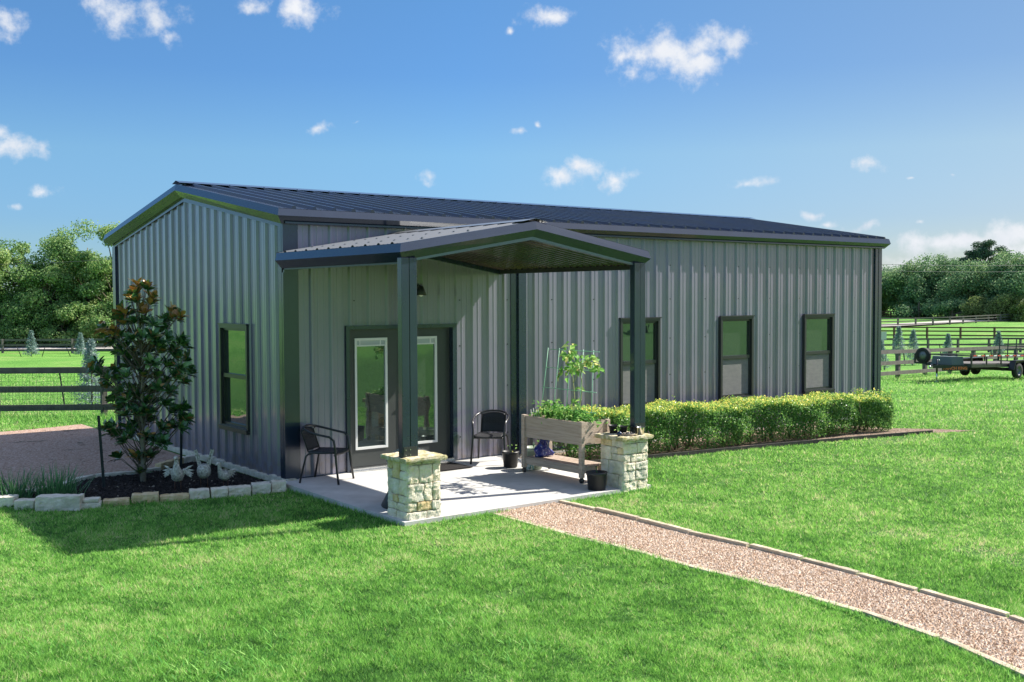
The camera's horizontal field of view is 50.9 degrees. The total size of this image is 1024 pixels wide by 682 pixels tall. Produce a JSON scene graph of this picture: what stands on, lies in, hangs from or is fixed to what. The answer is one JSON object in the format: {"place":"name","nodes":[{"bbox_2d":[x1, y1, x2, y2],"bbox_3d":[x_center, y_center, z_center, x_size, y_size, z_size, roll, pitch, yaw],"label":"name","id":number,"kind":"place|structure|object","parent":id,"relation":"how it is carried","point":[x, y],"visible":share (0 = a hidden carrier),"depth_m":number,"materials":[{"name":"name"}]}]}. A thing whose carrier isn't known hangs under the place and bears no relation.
{"place":"outdoors","nodes":[
{"label":"outdoors","id":0,"kind":"place"},
{"bbox_2d":[0,346,112,348],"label":"road","id":1,"kind":"structure","parent":0,"point":[57,347],"depth_m":112.07,"materials":[{"name":"grey asphalt"}]},
{"bbox_2d":[0,301,1023,681],"bbox_3d":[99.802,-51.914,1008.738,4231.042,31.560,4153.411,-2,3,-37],"label":"ground","id":2,"kind":"structure","parent":0,"point":[38,359],"depth_m":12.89,"materials":[{"name":"green plant"}]},
{"bbox_2d":[0,494,18,508],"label":"kerb stone","id":3,"kind":"object","parent":2,"relation":"on","point":[8,500],"visible":0.63,"depth_m":13.16,"materials":[{"name":"grey stone"}]},
{"bbox_2d":[0,300,24,346],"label":"leafy shrub","id":4,"kind":"object","parent":2,"relation":"on","point":[4,307],"visible":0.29,"depth_m":113.35,"materials":[{"name":"green plant"}]},
{"bbox_2d":[0,244,32,341],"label":"leafy tree","id":5,"kind":"object","parent":2,"relation":"on","point":[6,295],"visible":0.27,"depth_m":116.76,"materials":[{"name":"green plant"}]},
{"bbox_2d":[0,239,47,315],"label":"leafy tree","id":6,"kind":"object","parent":2,"relation":"on","point":[20,257],"visible":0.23,"depth_m":119.32,"materials":[{"name":"green plant"}]},
{"bbox_2d":[14,498,34,509],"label":"kerb stone","id":7,"kind":"object","parent":2,"relation":"on","point":[25,502],"visible":0.58,"depth_m":13.11,"materials":[{"name":"grey stone"}]},
{"bbox_2d":[0,302,55,346],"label":"leafy shrub","id":8,"kind":"object","parent":2,"relation":"on","point":[22,322],"visible":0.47,"depth_m":112.71,"materials":[{"name":"green plant"}]},
{"bbox_2d":[21,330,39,356],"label":"spruce sapling","id":9,"kind":"object","parent":2,"relation":"on","point":[31,342],"visible":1,"depth_m":96.93,"materials":[{"name":"green plant"}]},
{"bbox_2d":[2,252,81,343],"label":"leafy tree","id":10,"kind":"object","parent":2,"relation":"on","point":[34,300],"visible":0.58,"depth_m":114.99,"materials":[{"name":"green plant"}]},
{"bbox_2d":[26,225,82,309],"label":"leafy tree","id":11,"kind":"object","parent":2,"relation":"on","point":[51,239],"visible":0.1,"depth_m":119.05,"materials":[{"name":"green plant"}]},
{"bbox_2d":[26,300,87,346],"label":"leafy shrub","id":12,"kind":"object","parent":2,"relation":"on","point":[41,319],"visible":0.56,"depth_m":113.29,"materials":[{"name":"green plant"}]},
{"bbox_2d":[0,339,113,352],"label":"board fence","id":13,"kind":"object","parent":2,"relation":"on","point":[2,345],"visible":0.38,"depth_m":105.40,"materials":[{"name":"brown wood"}]},
{"bbox_2d":[0,366,114,415],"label":"board fence","id":14,"kind":"object","parent":2,"relation":"on","point":[103,406],"visible":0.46,"depth_m":24.42,"materials":[{"name":"grey wood"}]},
{"bbox_2d":[35,493,83,511],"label":"kerb stone","id":15,"kind":"object","parent":2,"relation":"on","point":[60,502],"visible":0.77,"depth_m":13.03,"materials":[{"name":"grey stone"}]},
{"bbox_2d":[41,219,112,343],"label":"leafy tree","id":16,"kind":"object","parent":2,"relation":"on","point":[70,256],"visible":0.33,"depth_m":117.57,"materials":[{"name":"green plant"}]},
{"bbox_2d":[53,299,102,346],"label":"leafy shrub","id":17,"kind":"object","parent":2,"relation":"on","point":[78,308],"visible":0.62,"depth_m":112.71,"materials":[{"name":"green plant"}]},
{"bbox_2d":[72,332,85,355],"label":"spruce sapling","id":18,"kind":"object","parent":2,"relation":"on","point":[80,345],"visible":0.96,"depth_m":98.95,"materials":[{"name":"green plant"}]},
{"bbox_2d":[69,338,109,403],"bbox_3d":[-11.185,0.866,28.622,1.206,1.906,1.140,-2,3,-37],"label":"spruce sapling","id":19,"kind":"object","parent":2,"relation":"on","point":[90,349],"visible":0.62,"depth_m":28.48,"materials":[{"name":"green plant"}]},
{"bbox_2d":[0,424,182,489],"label":"gravel drive","id":20,"kind":"structure","parent":2,"relation":"on","point":[77,445],"depth_m":17.87,"materials":[{"name":"grey gravel"}]},
{"bbox_2d":[96,471,132,477],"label":"edging stone","id":21,"kind":"object","parent":20,"relation":"on","point":[108,474],"visible":0.45,"depth_m":15.45,"materials":[{"name":"grey stone"}]},
{"bbox_2d":[155,457,183,469],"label":"edging stone","id":22,"kind":"object","parent":20,"relation":"on","point":[169,463],"visible":0.46,"depth_m":16.11,"materials":[{"name":"stone"}]},
{"bbox_2d":[77,307,112,346],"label":"leafy shrub","id":23,"kind":"object","parent":2,"relation":"on","point":[109,323],"visible":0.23,"depth_m":112.50,"materials":[{"name":"green plant"}]},
{"bbox_2d":[74,221,119,343],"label":"leafy tree","id":24,"kind":"object","parent":2,"relation":"on","point":[92,271],"visible":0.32,"depth_m":115.05,"materials":[{"name":"green plant"}]},
{"bbox_2d":[103,497,129,505],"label":"kerb stone","id":25,"kind":"object","parent":2,"relation":"on","point":[124,500],"visible":0.64,"depth_m":13.38,"materials":[{"name":"stone"}]},
{"bbox_2d":[5,461,263,506],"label":"bark mulch","id":26,"kind":"object","parent":2,"relation":"on","point":[192,480],"visible":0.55,"depth_m":14.74,"materials":[{"name":"black wood"}]},
{"bbox_2d":[0,464,59,498],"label":"iris clump","id":27,"kind":"object","parent":26,"relation":"on","point":[17,490],"visible":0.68,"depth_m":13.54,"materials":[{"name":"green plant"}]},
{"bbox_2d":[9,462,102,497],"bbox_3d":[-5.782,1.770,13.660,1.149,0.498,1.102,0,2,5],"label":"iris clump","id":28,"kind":"object","parent":26,"relation":"on","point":[59,489],"visible":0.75,"depth_m":13.59,"materials":[{"name":"green plant"}]},
{"bbox_2d":[97,416,104,486],"bbox_3d":[-5.530,1.554,14.488,0.099,1.102,0.042,0,2,1],"label":"steel stake","id":29,"kind":"object","parent":26,"relation":"on","point":[101,450],"visible":0.89,"depth_m":14.48,"materials":[{"name":"grey metal"}]},
{"bbox_2d":[84,277,197,481],"bbox_3d":[-5.195,0.563,14.941,1.666,2.902,1.084,0,2,-2],"label":"magnolia tree","id":30,"kind":"object","parent":26,"relation":"on","point":[141,410],"visible":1,"depth_m":14.82,"materials":[{"name":"green plant"}]},
{"bbox_2d":[163,456,192,490],"bbox_3d":[-4.437,1.745,14.231,0.406,0.471,0.219,1,3,22],"label":"metal bird","id":31,"kind":"object","parent":26,"relation":"on","point":[176,472],"visible":1,"depth_m":14.18},
{"bbox_2d":[194,449,213,487],"bbox_3d":[-4.141,1.710,14.459,0.201,0.520,0.202,-3,3,-45],"label":"metal bird","id":32,"kind":"object","parent":26,"relation":"on","point":[203,470],"visible":1,"depth_m":14.43},
{"bbox_2d":[215,461,236,485],"bbox_3d":[-3.874,1.788,14.503,0.154,0.358,0.307,2,3,38],"label":"metal bird","id":33,"kind":"object","parent":26,"relation":"on","point":[224,474],"visible":0.87,"depth_m":14.45},
{"bbox_2d":[131,491,158,503],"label":"kerb stone","id":34,"kind":"object","parent":2,"relation":"on","point":[144,496],"visible":0.69,"depth_m":13.52,"materials":[{"name":"stone"}]},
{"bbox_2d":[160,493,188,501],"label":"kerb stone","id":35,"kind":"object","parent":2,"relation":"on","point":[174,496],"visible":0.6,"depth_m":13.66,"materials":[{"name":"stone"}]},
{"bbox_2d":[189,488,209,499],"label":"kerb stone","id":36,"kind":"object","parent":2,"relation":"on","point":[197,493],"visible":0.66,"depth_m":13.76,"materials":[{"name":"stone"}]},
{"bbox_2d":[210,486,227,497],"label":"kerb stone","id":37,"kind":"object","parent":2,"relation":"on","point":[217,492],"visible":0.69,"depth_m":13.85,"materials":[{"name":"stone"}]},
{"bbox_2d":[228,485,250,496],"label":"kerb stone","id":38,"kind":"object","parent":2,"relation":"on","point":[234,490],"visible":0.62,"depth_m":13.96,"materials":[{"name":"stone"}]},
{"bbox_2d":[251,481,270,493],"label":"kerb stone","id":39,"kind":"object","parent":2,"relation":"on","point":[263,487],"visible":0.72,"depth_m":14.13,"materials":[{"name":"grey stone"}]},
{"bbox_2d":[270,480,285,492],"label":"kerb stone","id":40,"kind":"object","parent":2,"relation":"on","point":[278,485],"visible":0.62,"depth_m":14.25,"materials":[{"name":"stone"}]},
{"bbox_2d":[0,576,832,681],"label":"crabgrass","id":41,"kind":"object","parent":2,"relation":"on","point":[229,670],"visible":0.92,"depth_m":7.85,"materials":[{"name":"green plant"}]},
{"bbox_2d":[286,455,650,526],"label":"porch slab","id":42,"kind":"structure","parent":2,"relation":"on","point":[483,485],"depth_m":14.12,"materials":[{"name":"concrete"}]},
{"bbox_2d":[299,424,354,484],"bbox_3d":[-2.540,1.528,14.663,0.622,0.768,0.560,0,2,14],"label":"bistro chair","id":43,"kind":"object","parent":42,"relation":"on","point":[309,434],"visible":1,"depth_m":14.69,"materials":[{"name":"black"}]},
{"bbox_2d":[381,450,447,520],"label":"stone pillar","id":44,"kind":"structure","parent":42,"relation":"on","point":[414,490],"depth_m":12.27,"materials":[{"name":"stone"}]},
{"bbox_2d":[440,462,472,470],"bbox_3d":[-1.095,1.849,15.721,0.872,0.019,0.583,-2,3,-37],"label":"doormat","id":45,"kind":"object","parent":42,"relation":"on","point":[445,466],"visible":0.44,"depth_m":15.76,"materials":[{"name":"grey fabric"}]},
{"bbox_2d":[470,409,509,463],"bbox_3d":[-0.318,1.452,16.339,0.560,0.768,0.622,0,2,8],"label":"bistro chair","id":46,"kind":"object","parent":42,"relation":"on","point":[493,421],"visible":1,"depth_m":16.54,"materials":[{"name":"black metal"}]},
{"bbox_2d":[502,444,518,467],"bbox_3d":[-0.023,1.684,15.820,0.262,0.329,0.262,-2,3,-37],"label":"plant pot","id":47,"kind":"object","parent":42,"relation":"on","point":[510,458],"visible":1,"depth_m":15.73,"materials":[{"name":"grey plastic"}]},
{"bbox_2d":[527,440,541,468],"bbox_3d":[0.321,1.653,15.666,0.315,0.401,0.315,-2,3,-37],"label":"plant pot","id":48,"kind":"object","parent":42,"relation":"on","point":[530,451],"visible":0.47,"depth_m":15.55,"materials":[{"name":"ceramic"}]},
{"bbox_2d":[521,414,609,483],"bbox_3d":[0.735,1.466,14.969,0.532,0.827,1.272,-2,3,-39],"label":"raised planter","id":49,"kind":"object","parent":42,"relation":"on","point":[581,434],"visible":0.78,"depth_m":14.72,"materials":[{"name":"brown wood"}]},
{"bbox_2d":[534,439,553,456],"bbox_3d":[0.446,1.489,15.315,0.281,0.340,0.198,-2,3,-37],"label":"printed bag","id":50,"kind":"object","parent":49,"relation":"on","point":[542,449],"visible":0.87,"depth_m":15.25,"materials":[{"name":"fabric"}]},
{"bbox_2d":[529,399,607,427],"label":"vegetable plants","id":51,"kind":"object","parent":49,"relation":"in","point":[547,412],"visible":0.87,"depth_m":14.88,"materials":[{"name":"green plant"}]},
{"bbox_2d":[541,348,597,413],"bbox_3d":[0.792,0.619,14.971,0.050,1.021,1.226,-2,3,-37],"label":"plant trellis","id":52,"kind":"object","parent":49,"relation":"in","point":[567,389],"visible":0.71,"depth_m":14.99,"materials":[{"name":"green metal"}]},
{"bbox_2d":[557,341,604,418],"bbox_3d":[0.923,0.586,14.731,0.424,1.166,0.957,-2,3,-37],"label":"tomato vine","id":53,"kind":"object","parent":49,"relation":"in","point":[587,363],"visible":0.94,"depth_m":14.76,"materials":[{"name":"green plant"}]},
{"bbox_2d":[586,464,606,490],"bbox_3d":[1.108,1.779,14.069,0.284,0.330,0.284,-2,3,-37],"label":"plant pot","id":54,"kind":"object","parent":42,"relation":"on","point":[596,479],"visible":1,"depth_m":13.97,"materials":[{"name":"grey plastic"}]},
{"bbox_2d":[594,431,653,491],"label":"stone pillar","id":55,"kind":"structure","parent":42,"relation":"on","point":[624,462],"depth_m":14.22,"materials":[{"name":"stone"}]},
{"bbox_2d":[103,181,890,478],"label":"metal building","id":56,"kind":"structure","parent":2,"relation":"on","point":[374,326],"depth_m":16.80,"materials":[{"name":"paint"}]},
{"bbox_2d":[217,323,249,434],"bbox_3d":[-4.127,0.544,16.031,0.132,1.612,1.050,-2,3,-37],"label":"window","id":57,"kind":"structure","parent":56,"relation":"in","point":[234,367],"depth_m":16.11,"materials":[{"name":"glass"}]},
{"bbox_2d":[345,323,457,472],"bbox_3d":[-1.621,0.804,15.875,1.900,2.095,0.205,-2,3,-37],"label":"entrance door","id":58,"kind":"structure","parent":56,"relation":"in","point":[371,351],"depth_m":15.78,"materials":[{"name":"paint"}]},
{"bbox_2d":[619,317,661,406],"bbox_3d":[2.225,0.391,18.764,0.990,1.607,0.132,-2,3,-37],"label":"window","id":59,"kind":"structure","parent":56,"relation":"in","point":[652,324],"depth_m":18.91,"materials":[{"name":"black glass"}]},
{"bbox_2d":[718,315,754,401],"bbox_3d":[4.231,0.320,20.301,0.955,1.607,0.132,-2,3,-37],"label":"window","id":60,"kind":"structure","parent":56,"relation":"in","point":[735,332],"depth_m":20.33,"materials":[{"name":"glass"}]},
{"bbox_2d":[802,313,834,393],"bbox_3d":[6.210,0.251,21.818,0.985,1.607,0.132,-2,3,-37],"label":"window","id":61,"kind":"structure","parent":56,"relation":"in","point":[817,329],"depth_m":21.85,"materials":[{"name":"glass"}]},
{"bbox_2d":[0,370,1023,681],"bbox_3d":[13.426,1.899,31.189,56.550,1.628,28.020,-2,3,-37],"label":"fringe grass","id":62,"kind":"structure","parent":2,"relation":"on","point":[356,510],"depth_m":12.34,"materials":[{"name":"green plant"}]},
{"bbox_2d":[558,500,594,510],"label":"edging stone","id":63,"kind":"object","parent":2,"relation":"on","point":[577,504],"visible":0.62,"depth_m":13.14,"materials":[{"name":"stone"}]},
{"bbox_2d":[595,507,639,520],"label":"edging stone","id":64,"kind":"object","parent":2,"relation":"on","point":[617,513],"visible":0.62,"depth_m":12.58,"materials":[{"name":"stone"}]},
{"bbox_2d":[637,517,690,533],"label":"edging stone","id":65,"kind":"object","parent":2,"relation":"on","point":[664,525],"visible":0.62,"depth_m":11.93,"materials":[{"name":"stone"}]},
{"bbox_2d":[689,530,749,546],"bbox_3d":[2.171,2.101,11.308,0.073,0.094,0.781,-2,3,-39],"label":"edging stone","id":66,"kind":"object","parent":2,"relation":"on","point":[721,539],"visible":0.59,"depth_m":11.27,"materials":[{"name":"stone"}]},
{"bbox_2d":[520,424,973,463],"bbox_3d":[4.338,1.786,18.718,9.160,0.001,2.780,-2,3,-37],"label":"mulch bed","id":67,"kind":"object","parent":2,"relation":"on","point":[850,434],"visible":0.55,"depth_m":19.36,"materials":[{"name":"brown soil"}]},
{"bbox_2d":[536,387,895,459],"bbox_3d":[3.811,1.332,18.744,7.580,0.935,1.089,-2,3,-32],"label":"hedge","id":68,"kind":"object","parent":67,"relation":"on","point":[868,407],"visible":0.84,"depth_m":18.66,"materials":[{"name":"green plant"}]},
{"bbox_2d":[717,572,778,587],"bbox_3d":[2.120,2.179,9.708,0.070,0.068,0.663,-2,3,-38],"label":"edging stone","id":69,"kind":"object","parent":2,"relation":"on","point":[743,578],"visible":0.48,"depth_m":9.70,"materials":[{"name":"stone"}]},
{"bbox_2d":[588,430,932,462],"bbox_3d":[4.173,1.819,18.127,8.267,0.130,0.128,-1,3,-28],"label":"garden edging","id":70,"kind":"object","parent":2,"relation":"on","point":[774,444],"visible":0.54,"depth_m":18.39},
{"bbox_2d":[749,543,803,559],"bbox_3d":[2.633,2.123,10.726,0.072,0.092,0.653,-2,3,-34],"label":"edging stone","id":71,"kind":"object","parent":2,"relation":"on","point":[775,551],"visible":0.66,"depth_m":10.69,"materials":[{"name":"stone"}]},
{"bbox_2d":[780,587,863,613],"bbox_3d":[2.593,2.203,9.071,0.070,0.067,0.871,-2,3,-35],"label":"edging stone","id":72,"kind":"object","parent":2,"relation":"on","point":[843,606],"visible":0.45,"depth_m":9.00,"materials":[{"name":"stone"}]},
{"bbox_2d":[801,557,859,574],"bbox_3d":[3.008,2.149,10.168,0.069,0.083,0.650,-2,3,-33],"label":"edging stone","id":73,"kind":"object","parent":2,"relation":"on","point":[833,566],"visible":0.55,"depth_m":10.13,"materials":[{"name":"stone"}]},
{"bbox_2d":[858,572,918,591],"bbox_3d":[3.352,2.172,9.597,0.072,0.085,0.619,-2,3,-31],"label":"edging stone","id":74,"kind":"object","parent":2,"relation":"on","point":[889,582],"visible":0.59,"depth_m":9.56,"materials":[{"name":"stone"}]},
{"bbox_2d":[881,265,901,314],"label":"leafy tree","id":75,"kind":"object","parent":2,"relation":"on","point":[885,309],"visible":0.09,"depth_m":225.32,"materials":[{"name":"green plant"}]},
{"bbox_2d":[890,326,905,354],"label":"spruce sapling","id":76,"kind":"object","parent":2,"relation":"on","point":[898,338],"visible":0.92,"depth_m":83.98,"materials":[{"name":"green plant"}]},
{"bbox_2d":[861,610,939,638],"bbox_3d":[3.014,2.224,8.360,0.072,0.080,0.743,-1,3,-27],"label":"edging stone","id":77,"kind":"object","parent":2,"relation":"on","point":[881,617],"visible":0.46,"depth_m":8.37,"materials":[{"name":"stone"}]},
{"bbox_2d":[882,267,923,315],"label":"leafy tree","id":78,"kind":"object","parent":2,"relation":"on","point":[901,287],"visible":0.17,"depth_m":216.93,"materials":[{"name":"green plant"}]},
{"bbox_2d":[882,264,936,316],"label":"leafy tree","id":79,"kind":"object","parent":2,"relation":"on","point":[893,280],"visible":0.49,"depth_m":214.33,"materials":[{"name":"green plant"}]},
{"bbox_2d":[902,329,920,364],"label":"spruce sapling","id":80,"kind":"object","parent":2,"relation":"on","point":[913,338],"visible":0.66,"depth_m":63.01,"materials":[{"name":"green plant"}]},
{"bbox_2d":[892,295,942,317],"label":"leafy shrub","id":81,"kind":"object","parent":2,"relation":"on","point":[920,307],"visible":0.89,"depth_m":207.06,"materials":[{"name":"green plant"}]},
{"bbox_2d":[892,253,952,316],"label":"leafy tree","id":82,"kind":"object","parent":2,"relation":"on","point":[921,290],"visible":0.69,"depth_m":211.21,"materials":[{"name":"green plant"}]},
{"bbox_2d":[909,253,963,316],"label":"leafy tree","id":83,"kind":"object","parent":2,"relation":"on","point":[939,256],"visible":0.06,"depth_m":216.92,"materials":[{"name":"green plant"}]},
{"bbox_2d":[931,297,967,318],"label":"leafy shrub","id":84,"kind":"object","parent":2,"relation":"on","point":[947,308],"visible":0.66,"depth_m":199.82,"materials":[{"name":"green plant"}]},
{"bbox_2d":[881,314,1020,326],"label":"board fence","id":85,"kind":"object","parent":2,"relation":"on","point":[950,319],"visible":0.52,"depth_m":177.50,"materials":[{"name":"brown wood"}]},
{"bbox_2d":[881,345,1023,378],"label":"board fence","id":86,"kind":"object","parent":2,"relation":"on","point":[898,362],"visible":0.28,"depth_m":50.98,"materials":[{"name":"brown wood"}]},
{"bbox_2d":[881,326,1023,337],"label":"board fence","id":87,"kind":"object","parent":2,"relation":"on","point":[960,331],"visible":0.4,"depth_m":130.20,"materials":[{"name":"brown wood"}]},
{"bbox_2d":[884,338,1023,351],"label":"board fence","id":88,"kind":"object","parent":2,"relation":"on","point":[928,344],"visible":0.3,"depth_m":98.54,"materials":[{"name":"brown wood"}]},
{"bbox_2d":[926,257,982,315],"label":"leafy tree","id":89,"kind":"object","parent":2,"relation":"on","point":[945,267],"visible":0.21,"depth_m":210.93,"materials":[{"name":"green plant"}]},
{"bbox_2d":[920,588,1009,616],"bbox_3d":[3.757,2.195,8.956,0.074,0.083,0.841,-2,3,-30],"label":"edging stone","id":90,"kind":"object","parent":2,"relation":"on","point":[997,611],"visible":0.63,"depth_m":8.91,"materials":[{"name":"stone"}]},
{"bbox_2d":[932,258,1001,314],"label":"leafy tree","id":91,"kind":"object","parent":2,"relation":"on","point":[957,280],"visible":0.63,"depth_m":203.63,"materials":[{"name":"green plant"}]},
{"bbox_2d":[914,338,1023,381],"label":"utility trailer","id":92,"kind":"object","parent":2,"relation":"on","point":[974,364],"visible":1,"depth_m":46.30,"materials":[{"name":"black paint"}]},
{"bbox_2d":[957,295,997,319],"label":"leafy shrub","id":93,"kind":"object","parent":2,"relation":"on","point":[971,305],"visible":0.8,"depth_m":194.66,"materials":[{"name":"green plant"}]},
{"bbox_2d":[939,637,1023,677],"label":"edging stone","id":94,"kind":"object","parent":2,"relation":"on","point":[964,646],"visible":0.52,"depth_m":7.61,"materials":[{"name":"stone"}]},
{"bbox_2d":[958,239,1010,266],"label":"tall pine","id":95,"kind":"object","parent":2,"relation":"on","point":[983,251],"visible":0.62,"depth_m":210.87,"materials":[{"name":"green plant"}]},
{"bbox_2d":[972,297,1009,319],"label":"leafy shrub","id":96,"kind":"object","parent":2,"relation":"on","point":[990,305],"visible":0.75,"depth_m":192.71,"materials":[{"name":"green plant"}]},
{"bbox_2d":[965,248,1021,307],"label":"leafy tree","id":97,"kind":"object","parent":2,"relation":"on","point":[1004,258],"visible":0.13,"depth_m":201.19,"materials":[{"name":"green plant"}]},
{"bbox_2d":[990,330,1005,354],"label":"spruce sapling","id":98,"kind":"object","parent":2,"relation":"on","point":[997,336],"visible":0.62,"depth_m":81.98,"materials":[{"name":"green plant"}]},
{"bbox_2d":[980,254,1023,303],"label":"leafy tree","id":99,"kind":"object","parent":2,"relation":"on","point":[995,275],"visible":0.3,"depth_m":199.35,"materials":[{"name":"green plant"}]},
{"bbox_2d":[989,291,1023,320],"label":"leafy shrub","id":100,"kind":"object","parent":2,"relation":"on","point":[1011,300],"visible":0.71,"depth_m":190.88,"materials":[{"name":"green plant"}]},
{"bbox_2d":[990,253,1023,301],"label":"leafy tree","id":101,"kind":"object","parent":2,"relation":"on","point":[1018,282],"visible":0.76,"depth_m":193.84,"materials":[{"name":"green plant"}]},
{"bbox_2d":[1006,299,1023,321],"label":"leafy shrub","id":102,"kind":"object","parent":2,"relation":"on","point":[1016,316],"visible":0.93,"depth_m":188.99,"materials":[{"name":"green plant"}]},
{"bbox_2d":[0,0,1023,291],"label":"sky","id":103,"kind":"structure","parent":0,"point":[901,122],"materials":[{"name":"blue"}]},
{"bbox_2d":[497,502,1023,669],"bbox_3d":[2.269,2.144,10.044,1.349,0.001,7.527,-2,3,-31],"label":"gravel path","id":104,"kind":"structure","parent":0,"point":[859,607],"depth_m":9.86,"materials":[{"name":"beige gravel"}]},
{"bbox_2d":[881,318,999,325],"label":"road","id":105,"kind":"structure","parent":0,"point":[935,322],"depth_m":183.44,"materials":[{"name":"grey asphalt"}]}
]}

